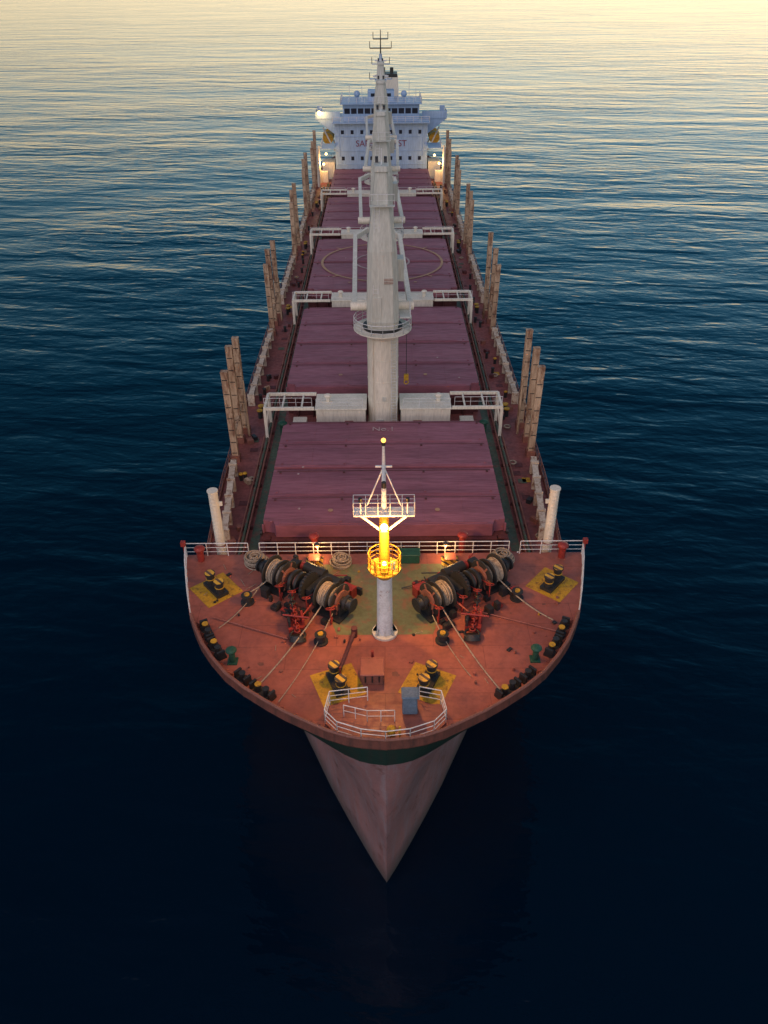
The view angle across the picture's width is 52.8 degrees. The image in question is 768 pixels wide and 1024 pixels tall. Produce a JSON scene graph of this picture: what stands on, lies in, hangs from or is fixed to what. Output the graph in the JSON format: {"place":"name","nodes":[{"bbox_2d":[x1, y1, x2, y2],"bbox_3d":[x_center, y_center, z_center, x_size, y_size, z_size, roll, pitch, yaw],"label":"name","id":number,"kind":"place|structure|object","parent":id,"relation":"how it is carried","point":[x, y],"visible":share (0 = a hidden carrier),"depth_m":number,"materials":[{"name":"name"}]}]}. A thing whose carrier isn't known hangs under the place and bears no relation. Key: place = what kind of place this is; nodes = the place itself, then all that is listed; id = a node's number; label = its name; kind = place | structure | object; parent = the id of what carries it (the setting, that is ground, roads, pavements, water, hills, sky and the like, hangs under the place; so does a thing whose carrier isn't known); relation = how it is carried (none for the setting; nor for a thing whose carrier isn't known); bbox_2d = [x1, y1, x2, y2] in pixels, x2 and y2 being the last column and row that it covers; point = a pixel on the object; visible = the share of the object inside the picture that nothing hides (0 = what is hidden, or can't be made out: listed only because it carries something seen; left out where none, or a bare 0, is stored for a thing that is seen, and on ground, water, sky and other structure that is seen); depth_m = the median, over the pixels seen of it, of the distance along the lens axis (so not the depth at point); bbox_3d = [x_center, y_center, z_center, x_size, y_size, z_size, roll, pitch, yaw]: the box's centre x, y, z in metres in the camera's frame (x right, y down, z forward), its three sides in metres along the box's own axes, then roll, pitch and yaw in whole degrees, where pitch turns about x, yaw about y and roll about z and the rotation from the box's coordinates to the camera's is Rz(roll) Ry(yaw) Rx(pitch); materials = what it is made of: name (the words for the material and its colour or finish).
{"place":"outdoors","nodes":[
{"label":"outdoors","id":0,"kind":"place"},
{"bbox_2d":[0,0,767,1023],"bbox_3d":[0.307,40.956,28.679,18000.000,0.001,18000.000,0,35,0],"label":"water","id":1,"kind":"structure","parent":0,"point":[180,840],"depth_m":85.47,"materials":[{"name":"blue liquid"}]},
{"bbox_2d":[187,30,582,881],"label":"cargo ship","id":2,"kind":"object","parent":1,"relation":"on","point":[311,454],"visible":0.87,"depth_m":62.73,"materials":[{"name":"metal"}]},
{"bbox_2d":[194,545,204,561],"bbox_3d":[-12.879,2.891,54.206,0.780,1.240,0.780,0,35,0],"label":"mushroom vent","id":3,"kind":"object","parent":2,"relation":"on","point":[199,550],"visible":1,"depth_m":53.95,"materials":[{"name":"red metal"}]},
{"bbox_2d":[199,618,213,641],"bbox_3d":[-11.024,7.380,48.246,0.600,0.700,1.600,-17,38,-22],"label":"roller fairlead","id":4,"kind":"object","parent":2,"relation":"on","point":[206,629],"visible":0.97,"depth_m":48.21,"materials":[{"name":"black metal"}]},
{"bbox_2d":[189,569,242,607],"bbox_3d":[-11.265,4.757,51.614,2.600,1.124,2.600,-26,42,-32],"label":"mooring bollard","id":5,"kind":"object","parent":2,"relation":"on","point":[221,587],"visible":1,"depth_m":51.61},
{"bbox_2d":[207,636,226,660],"bbox_3d":[-10.181,8.245,47.001,0.600,0.700,1.600,-21,40,-27],"label":"roller fairlead","id":6,"kind":"object","parent":2,"relation":"on","point":[213,645],"visible":0.98,"depth_m":46.72,"materials":[{"name":"black metal"}]},
{"bbox_2d":[207,487,226,554],"bbox_3d":[-11.738,1.629,55.159,0.919,7.600,0.919,-28,43,-33],"label":"ventilation post","id":7,"kind":"object","parent":2,"relation":"on","point":[215,503],"visible":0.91,"depth_m":54.07,"materials":[{"name":"white metal"}]},
{"bbox_2d":[222,459,237,541],"bbox_3d":[-12.849,-1.205,64.623,0.717,1.300,11.092,-3,35,-4],"label":"stowed timber stanchion","id":8,"kind":"object","parent":2,"relation":"on","point":[227,520],"visible":0.96,"depth_m":63.85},
{"bbox_2d":[225,646,238,664],"bbox_3d":[-9.086,8.533,46.212,0.676,1.120,0.676,0,35,0],"label":"mushroom vent","id":9,"kind":"object","parent":2,"relation":"on","point":[231,652],"visible":1,"depth_m":46.10,"materials":[{"name":"green metal"}]},
{"bbox_2d":[220,336,250,461],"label":"timber stanchion","id":10,"kind":"object","parent":2,"relation":"on","point":[236,409],"visible":0.98,"depth_m":70.25,"materials":[{"name":"brown wood"}]},
{"bbox_2d":[233,667,251,686],"bbox_3d":[-8.226,9.586,45.066,1.000,0.700,0.600,27,44,34],"label":"roller fairlead","id":11,"kind":"object","parent":2,"relation":"on","point":[240,675],"visible":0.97,"depth_m":44.91,"materials":[{"name":"black metal"}]},
{"bbox_2d":[241,591,254,606],"bbox_3d":[-8.958,5.643,50.660,0.900,0.750,0.900,0,35,0],"label":"pedestal roller","id":12,"kind":"object","parent":2,"relation":"on","point":[247,598],"visible":1,"depth_m":50.52,"materials":[{"name":"black metal"}]},
{"bbox_2d":[244,550,268,570],"bbox_3d":[-8.906,3.279,54.120,1.785,0.794,1.785,0,35,0],"label":"rope coil","id":13,"kind":"object","parent":2,"relation":"on","point":[252,558],"visible":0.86,"depth_m":53.85,"materials":[{"name":"beige fabric"}]},
{"bbox_2d":[247,328,273,405],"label":"stowed timber stanchion","id":14,"kind":"object","parent":2,"relation":"on","point":[259,372],"visible":0.99,"depth_m":84.88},
{"bbox_2d":[249,678,276,700],"bbox_3d":[-6.949,10.177,44.207,1.600,0.700,0.600,22,41,29],"label":"roller fairlead","id":15,"kind":"object","parent":2,"relation":"on","point":[257,687],"visible":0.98,"depth_m":44.09,"materials":[{"name":"black metal"}]},
{"bbox_2d":[263,240,282,335],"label":"timber stanchion","id":16,"kind":"object","parent":2,"relation":"on","point":[275,311],"visible":0.98,"depth_m":94.78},
{"bbox_2d":[280,256,295,304],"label":"stowed timber stanchion","id":17,"kind":"object","parent":2,"relation":"on","point":[287,278],"visible":0.97,"depth_m":109.54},
{"bbox_2d":[289,183,301,260],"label":"timber stanchion","id":18,"kind":"object","parent":2,"relation":"on","point":[295,232],"visible":0.95,"depth_m":118.92,"materials":[{"name":"brown wood"}]},
{"bbox_2d":[300,216,306,240],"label":"stowed timber stanchion","id":19,"kind":"object","parent":2,"relation":"on","point":[303,226],"visible":0.88,"depth_m":131.63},
{"bbox_2d":[301,152,311,220],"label":"timber stanchion","id":20,"kind":"object","parent":2,"relation":"on","point":[306,195],"visible":0.95,"depth_m":137.40,"materials":[{"name":"wood"}]},
{"bbox_2d":[255,554,362,642],"bbox_3d":[-4.931,4.771,50.817,6.120,2.560,7.747,-19,39,-25],"label":"anchor windlass","id":21,"kind":"object","parent":2,"relation":"on","point":[306,587],"visible":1,"depth_m":50.05,"materials":[{"name":"metal"}]},
{"bbox_2d":[219,582,262,627],"bbox_3d":[-9.105,5.865,50.207,0.067,0.756,5.080,18,39,24],"label":"mooring rope","id":22,"kind":"object","parent":21,"relation":"attached to","point":[240,609],"visible":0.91,"depth_m":49.99,"materials":[{"name":"white fabric"}]},
{"bbox_2d":[261,605,321,682],"bbox_3d":[-5.589,7.987,46.828,0.086,0.621,7.214,16,38,22],"label":"mooring rope","id":23,"kind":"object","parent":21,"relation":"attached to","point":[266,676],"visible":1,"depth_m":46.90,"materials":[{"name":"grey fabric"}]},
{"bbox_2d":[278,613,332,701],"bbox_3d":[-4.585,8.644,46.254,0.058,0.622,7.421,12,37,17],"label":"mooring rope","id":24,"kind":"object","parent":21,"relation":"attached to","point":[305,662],"visible":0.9,"depth_m":46.04,"materials":[{"name":"grey fabric"}]},
{"bbox_2d":[310,189,314,208],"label":"stowed timber stanchion","id":25,"kind":"object","parent":2,"relation":"on","point":[312,195],"visible":0.78,"depth_m":149.05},
{"bbox_2d":[308,532,318,553],"bbox_3d":[-4.977,3.135,56.127,0.780,3.940,0.780,0,35,0],"label":"mushroom vent","id":26,"kind":"object","parent":2,"relation":"on","point":[313,536],"visible":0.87,"depth_m":55.07,"materials":[{"name":"red metal"}]},
{"bbox_2d":[310,130,317,193],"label":"timber stanchion","id":27,"kind":"object","parent":2,"relation":"on","point":[313,154],"visible":0.94,"depth_m":154.75,"materials":[{"name":"brown wood"}]},
{"bbox_2d":[306,554,323,566],"bbox_3d":[-4.875,3.328,54.188,1.200,0.434,1.200,0,35,0],"label":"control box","id":28,"kind":"object","parent":2,"relation":"on","point":[312,558],"visible":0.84,"depth_m":54.03,"materials":[{"name":"yellow metal"}]},
{"bbox_2d":[314,630,327,646],"bbox_3d":[-3.892,7.728,47.629,0.900,0.750,0.900,0,35,0],"label":"pedestal roller","id":29,"kind":"object","parent":2,"relation":"on","point":[321,638],"visible":1,"depth_m":47.48,"materials":[{"name":"black metal"}]},
{"bbox_2d":[310,660,366,706],"bbox_3d":[-2.678,9.568,44.651,2.600,1.124,2.600,-13,37,-18],"label":"mooring bollard","id":30,"kind":"object","parent":2,"relation":"on","point":[327,681],"visible":0.99,"depth_m":44.72,"materials":[{"name":"yellow metal"}]},
{"bbox_2d":[329,552,351,569],"bbox_3d":[-3.016,3.377,53.905,1.577,0.800,1.554,0,35,0],"label":"rope coil","id":31,"kind":"object","parent":2,"relation":"on","point":[341,560],"visible":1,"depth_m":53.64,"materials":[{"name":"beige fabric"}]},
{"bbox_2d":[339,626,357,673],"bbox_3d":[-2.127,8.309,46.475,0.398,1.100,4.018,5,35,8],"label":"stores davit","id":32,"kind":"object","parent":2,"relation":"on","point":[354,633],"visible":0.91,"depth_m":46.65,"materials":[{"name":"red metal"}]},
{"bbox_2d":[360,650,383,684],"bbox_3d":[-0.682,9.123,45.297,1.400,1.100,1.850,0,35,0],"label":"access hatch","id":33,"kind":"object","parent":2,"relation":"on","point":[372,670],"visible":1,"depth_m":44.81,"materials":[{"name":"metal"}]},
{"bbox_2d":[365,53,396,150],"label":"deck crane","id":34,"kind":"object","parent":2,"relation":"on","point":[380,64],"visible":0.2,"depth_m":135.44,"materials":[{"name":"paint"}]},
{"bbox_2d":[358,99,404,241],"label":"deck crane","id":35,"kind":"object","parent":2,"relation":"on","point":[381,140],"visible":0.25,"depth_m":87.43,"materials":[{"name":"paint"}]},
{"bbox_2d":[363,70,399,184],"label":"deck crane","id":36,"kind":"object","parent":2,"relation":"on","point":[380,91],"visible":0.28,"depth_m":112.25,"materials":[{"name":"paint"}]},
{"bbox_2d":[351,148,413,420],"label":"deck crane","id":37,"kind":"object","parent":2,"relation":"on","point":[382,327],"visible":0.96,"depth_m":66.97,"materials":[{"name":"paint"}]},
{"bbox_2d":[403,318,408,383],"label":"hook block","id":38,"kind":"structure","parent":37,"relation":"hanging from","point":[406,376],"depth_m":73.30,"materials":[{"name":"metal"}]},
{"bbox_2d":[353,438,414,640],"bbox_3d":[0.013,1.828,44.524,3.438,13.930,2.007,0,35,0],"label":"ship foremast","id":39,"kind":"object","parent":2,"relation":"on","point":[384,567],"visible":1,"depth_m":44.50,"materials":[{"name":"metal"}]},
{"bbox_2d":[184,540,584,612],"bbox_3d":[0.035,4.928,53.529,28.066,3.842,8.914,0,35,0],"label":"forecastle railing","id":40,"kind":"object","parent":2,"relation":"on","point":[349,550],"visible":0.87,"depth_m":54.34,"materials":[{"name":"white metal"}]},
{"bbox_2d":[324,686,446,738],"bbox_3d":[0.082,11.098,42.146,6.656,1.230,3.136,0,35,0],"label":"bow platform railing","id":41,"kind":"object","parent":2,"relation":"on","point":[367,720],"visible":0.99,"depth_m":42.53,"materials":[{"name":"white metal"}]},
{"bbox_2d":[387,725,400,737],"bbox_3d":[0.516,11.689,41.515,0.759,0.780,0.502,0,35,0],"label":"fog bell","id":42,"kind":"object","parent":41,"relation":"on","point":[390,727],"visible":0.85,"depth_m":41.37,"materials":[{"name":"gold metal"}]},
{"bbox_2d":[397,548,419,563],"bbox_3d":[1.723,3.080,54.171,1.600,0.790,0.900,0,35,0],"label":"equipment locker","id":43,"kind":"object","parent":2,"relation":"on","point":[410,555],"visible":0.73,"depth_m":53.89,"materials":[{"name":"green metal"}]},
{"bbox_2d":[401,687,418,714],"bbox_3d":[1.429,10.457,42.610,0.950,1.570,0.850,0,35,0],"label":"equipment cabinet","id":44,"kind":"object","parent":2,"relation":"on","point":[410,696],"visible":1,"depth_m":42.24,"materials":[{"name":"metal"}]},
{"bbox_2d":[398,659,455,703],"bbox_3d":[2.522,9.529,44.651,2.600,1.124,2.600,15,38,20],"label":"mooring bollard","id":45,"kind":"object","parent":2,"relation":"on","point":[430,675],"visible":0.96,"depth_m":44.81,"materials":[{"name":"yellow metal"}]},
{"bbox_2d":[435,629,449,645],"bbox_3d":[3.608,7.671,47.629,0.900,0.750,0.900,0,35,0],"label":"pedestal roller","id":46,"kind":"object","parent":2,"relation":"on","point":[441,638],"visible":1,"depth_m":47.48,"materials":[{"name":"black metal"}]},
{"bbox_2d":[444,130,451,192],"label":"timber stanchion","id":47,"kind":"object","parent":2,"relation":"on","point":[448,165],"visible":0.96,"depth_m":154.46,"materials":[{"name":"wood"}]},
{"bbox_2d":[441,553,457,565],"bbox_3d":[4.625,3.257,54.188,1.200,0.434,1.200,0,35,0],"label":"manhole cover","id":48,"kind":"object","parent":2,"relation":"on","point":[447,559],"visible":0.88,"depth_m":54.02,"materials":[{"name":"yellow metal"}]},
{"bbox_2d":[448,188,452,204],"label":"stowed timber stanchion","id":49,"kind":"object","parent":2,"relation":"on","point":[450,192],"visible":0.76,"depth_m":149.42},
{"bbox_2d":[432,615,470,675],"bbox_3d":[4.060,8.094,47.014,0.059,0.696,5.124,-14,37,-19],"label":"mooring rope","id":50,"kind":"object","parent":2,"relation":"attached to","point":[451,650],"visible":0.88,"depth_m":46.92,"materials":[{"name":"beige fabric"}]},
{"bbox_2d":[452,155,460,219],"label":"timber stanchion","id":51,"kind":"object","parent":2,"relation":"on","point":[456,192],"visible":0.94,"depth_m":137.49,"materials":[{"name":"wood"}]},
{"bbox_2d":[401,553,514,640],"bbox_3d":[4.914,4.677,50.846,6.776,2.560,7.485,21,41,28],"label":"anchor windlass","id":52,"kind":"object","parent":2,"relation":"on","point":[451,589],"visible":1,"depth_m":49.98,"materials":[{"name":"metal"}]},
{"bbox_2d":[441,606,499,688],"bbox_3d":[5.110,8.079,46.582,0.087,0.620,7.222,-15,37,-19],"label":"mooring rope","id":53,"kind":"object","parent":52,"relation":"attached to","point":[470,650],"visible":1,"depth_m":46.58,"materials":[{"name":"fabric"}]},
{"bbox_2d":[499,579,552,619],"bbox_3d":[9.140,5.667,50.043,0.087,0.686,4.555,-27,43,-33],"label":"mooring rope","id":54,"kind":"object","parent":52,"relation":"attached to","point":[525,602],"visible":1,"depth_m":50.08,"materials":[{"name":"grey fabric"}]},
{"bbox_2d":[457,215,463,239],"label":"stowed timber stanchion","id":55,"kind":"object","parent":2,"relation":"on","point":[460,226],"visible":0.87,"depth_m":131.22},
{"bbox_2d":[457,531,467,552],"bbox_3d":[5.623,3.055,56.127,0.780,3.940,0.780,0,35,0],"label":"mushroom vent","id":56,"kind":"object","parent":2,"relation":"on","point":[462,535],"visible":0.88,"depth_m":55.12,"materials":[{"name":"red metal"}]},
{"bbox_2d":[462,183,473,259],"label":"timber stanchion","id":57,"kind":"object","parent":2,"relation":"on","point":[468,224],"visible":0.95,"depth_m":118.94,"materials":[{"name":"wood"}]},
{"bbox_2d":[468,254,483,302],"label":"stowed timber stanchion","id":58,"kind":"object","parent":2,"relation":"on","point":[476,276],"visible":0.98,"depth_m":109.49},
{"bbox_2d":[482,232,500,333],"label":"timber stanchion","id":59,"kind":"object","parent":2,"relation":"on","point":[490,310],"visible":0.96,"depth_m":94.88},
{"bbox_2d":[491,547,514,562],"bbox_3d":[8.306,3.063,54.243,1.809,0.801,1.878,0,35,0],"label":"rope coil","id":60,"kind":"object","parent":2,"relation":"on","point":[501,552],"visible":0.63,"depth_m":54.12,"materials":[{"name":"beige fabric"}]},
{"bbox_2d":[491,327,518,403],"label":"stowed timber stanchion","id":61,"kind":"object","parent":2,"relation":"on","point":[506,371],"visible":1,"depth_m":84.91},
{"bbox_2d":[494,676,521,698],"bbox_3d":[7.100,10.072,44.207,1.600,0.700,0.600,-23,41,-29],"label":"roller fairlead","id":62,"kind":"object","parent":2,"relation":"on","point":[513,685],"visible":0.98,"depth_m":44.07,"materials":[{"name":"black metal"}]},
{"bbox_2d":[510,587,523,602],"bbox_3d":[8.741,5.396,50.824,0.900,0.750,0.900,0,35,0],"label":"pedestal roller","id":63,"kind":"object","parent":2,"relation":"on","point":[517,591],"visible":0.98,"depth_m":50.68,"materials":[{"name":"black metal"}]},
{"bbox_2d":[518,665,536,684],"bbox_3d":[8.369,9.461,45.066,1.000,0.700,0.600,-28,44,-34],"label":"roller fairlead","id":64,"kind":"object","parent":2,"relation":"on","point":[528,674],"visible":0.96,"depth_m":44.91,"materials":[{"name":"black metal"}]},
{"bbox_2d":[515,328,545,457],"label":"timber stanchion","id":65,"kind":"object","parent":2,"relation":"on","point":[532,405],"visible":1,"depth_m":70.52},
{"bbox_2d":[529,644,541,662],"bbox_3d":[9.063,8.397,46.212,0.676,1.120,0.676,0,35,0],"label":"mushroom vent","id":66,"kind":"object","parent":2,"relation":"on","point":[536,649],"visible":1,"depth_m":46.10,"materials":[{"name":"green metal"}]},
{"bbox_2d":[529,456,545,539],"bbox_3d":[12.829,-1.398,64.623,0.717,1.300,11.092,3,35,4],"label":"stowed timber stanchion","id":67,"kind":"object","parent":2,"relation":"on","point":[538,502],"visible":0.95,"depth_m":63.91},
{"bbox_2d":[541,485,560,551],"bbox_3d":[11.761,1.452,55.159,0.919,7.600,0.919,27,43,33],"label":"ventilation post","id":68,"kind":"object","parent":2,"relation":"on","point":[552,500],"visible":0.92,"depth_m":54.11,"materials":[{"name":"white metal"}]},
{"bbox_2d":[526,564,578,601],"bbox_3d":[11.333,4.415,51.860,2.600,1.124,2.600,25,42,32],"label":"mooring bollard","id":69,"kind":"object","parent":2,"relation":"on","point":[549,583],"visible":1,"depth_m":51.86,"materials":[{"name":"yellow metal"}]},
{"bbox_2d":[543,633,562,658],"bbox_3d":[10.304,8.091,47.001,0.600,0.700,1.600,20,40,27],"label":"roller fairlead","id":70,"kind":"object","parent":2,"relation":"on","point":[556,642],"visible":1,"depth_m":46.71,"materials":[{"name":"black metal"}]},
{"bbox_2d":[555,616,569,638],"bbox_3d":[11.134,7.214,48.246,0.600,0.700,1.600,16,38,22],"label":"roller fairlead","id":71,"kind":"object","parent":2,"relation":"on","point":[563,626],"visible":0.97,"depth_m":48.20,"materials":[{"name":"black metal"}]},
{"bbox_2d":[558,541,568,558],"bbox_3d":[12.520,2.643,54.288,0.780,1.240,0.780,0,35,0],"label":"mushroom vent","id":72,"kind":"object","parent":2,"relation":"on","point":[563,546],"visible":1,"depth_m":54.02,"materials":[{"name":"red metal"}]}
]}

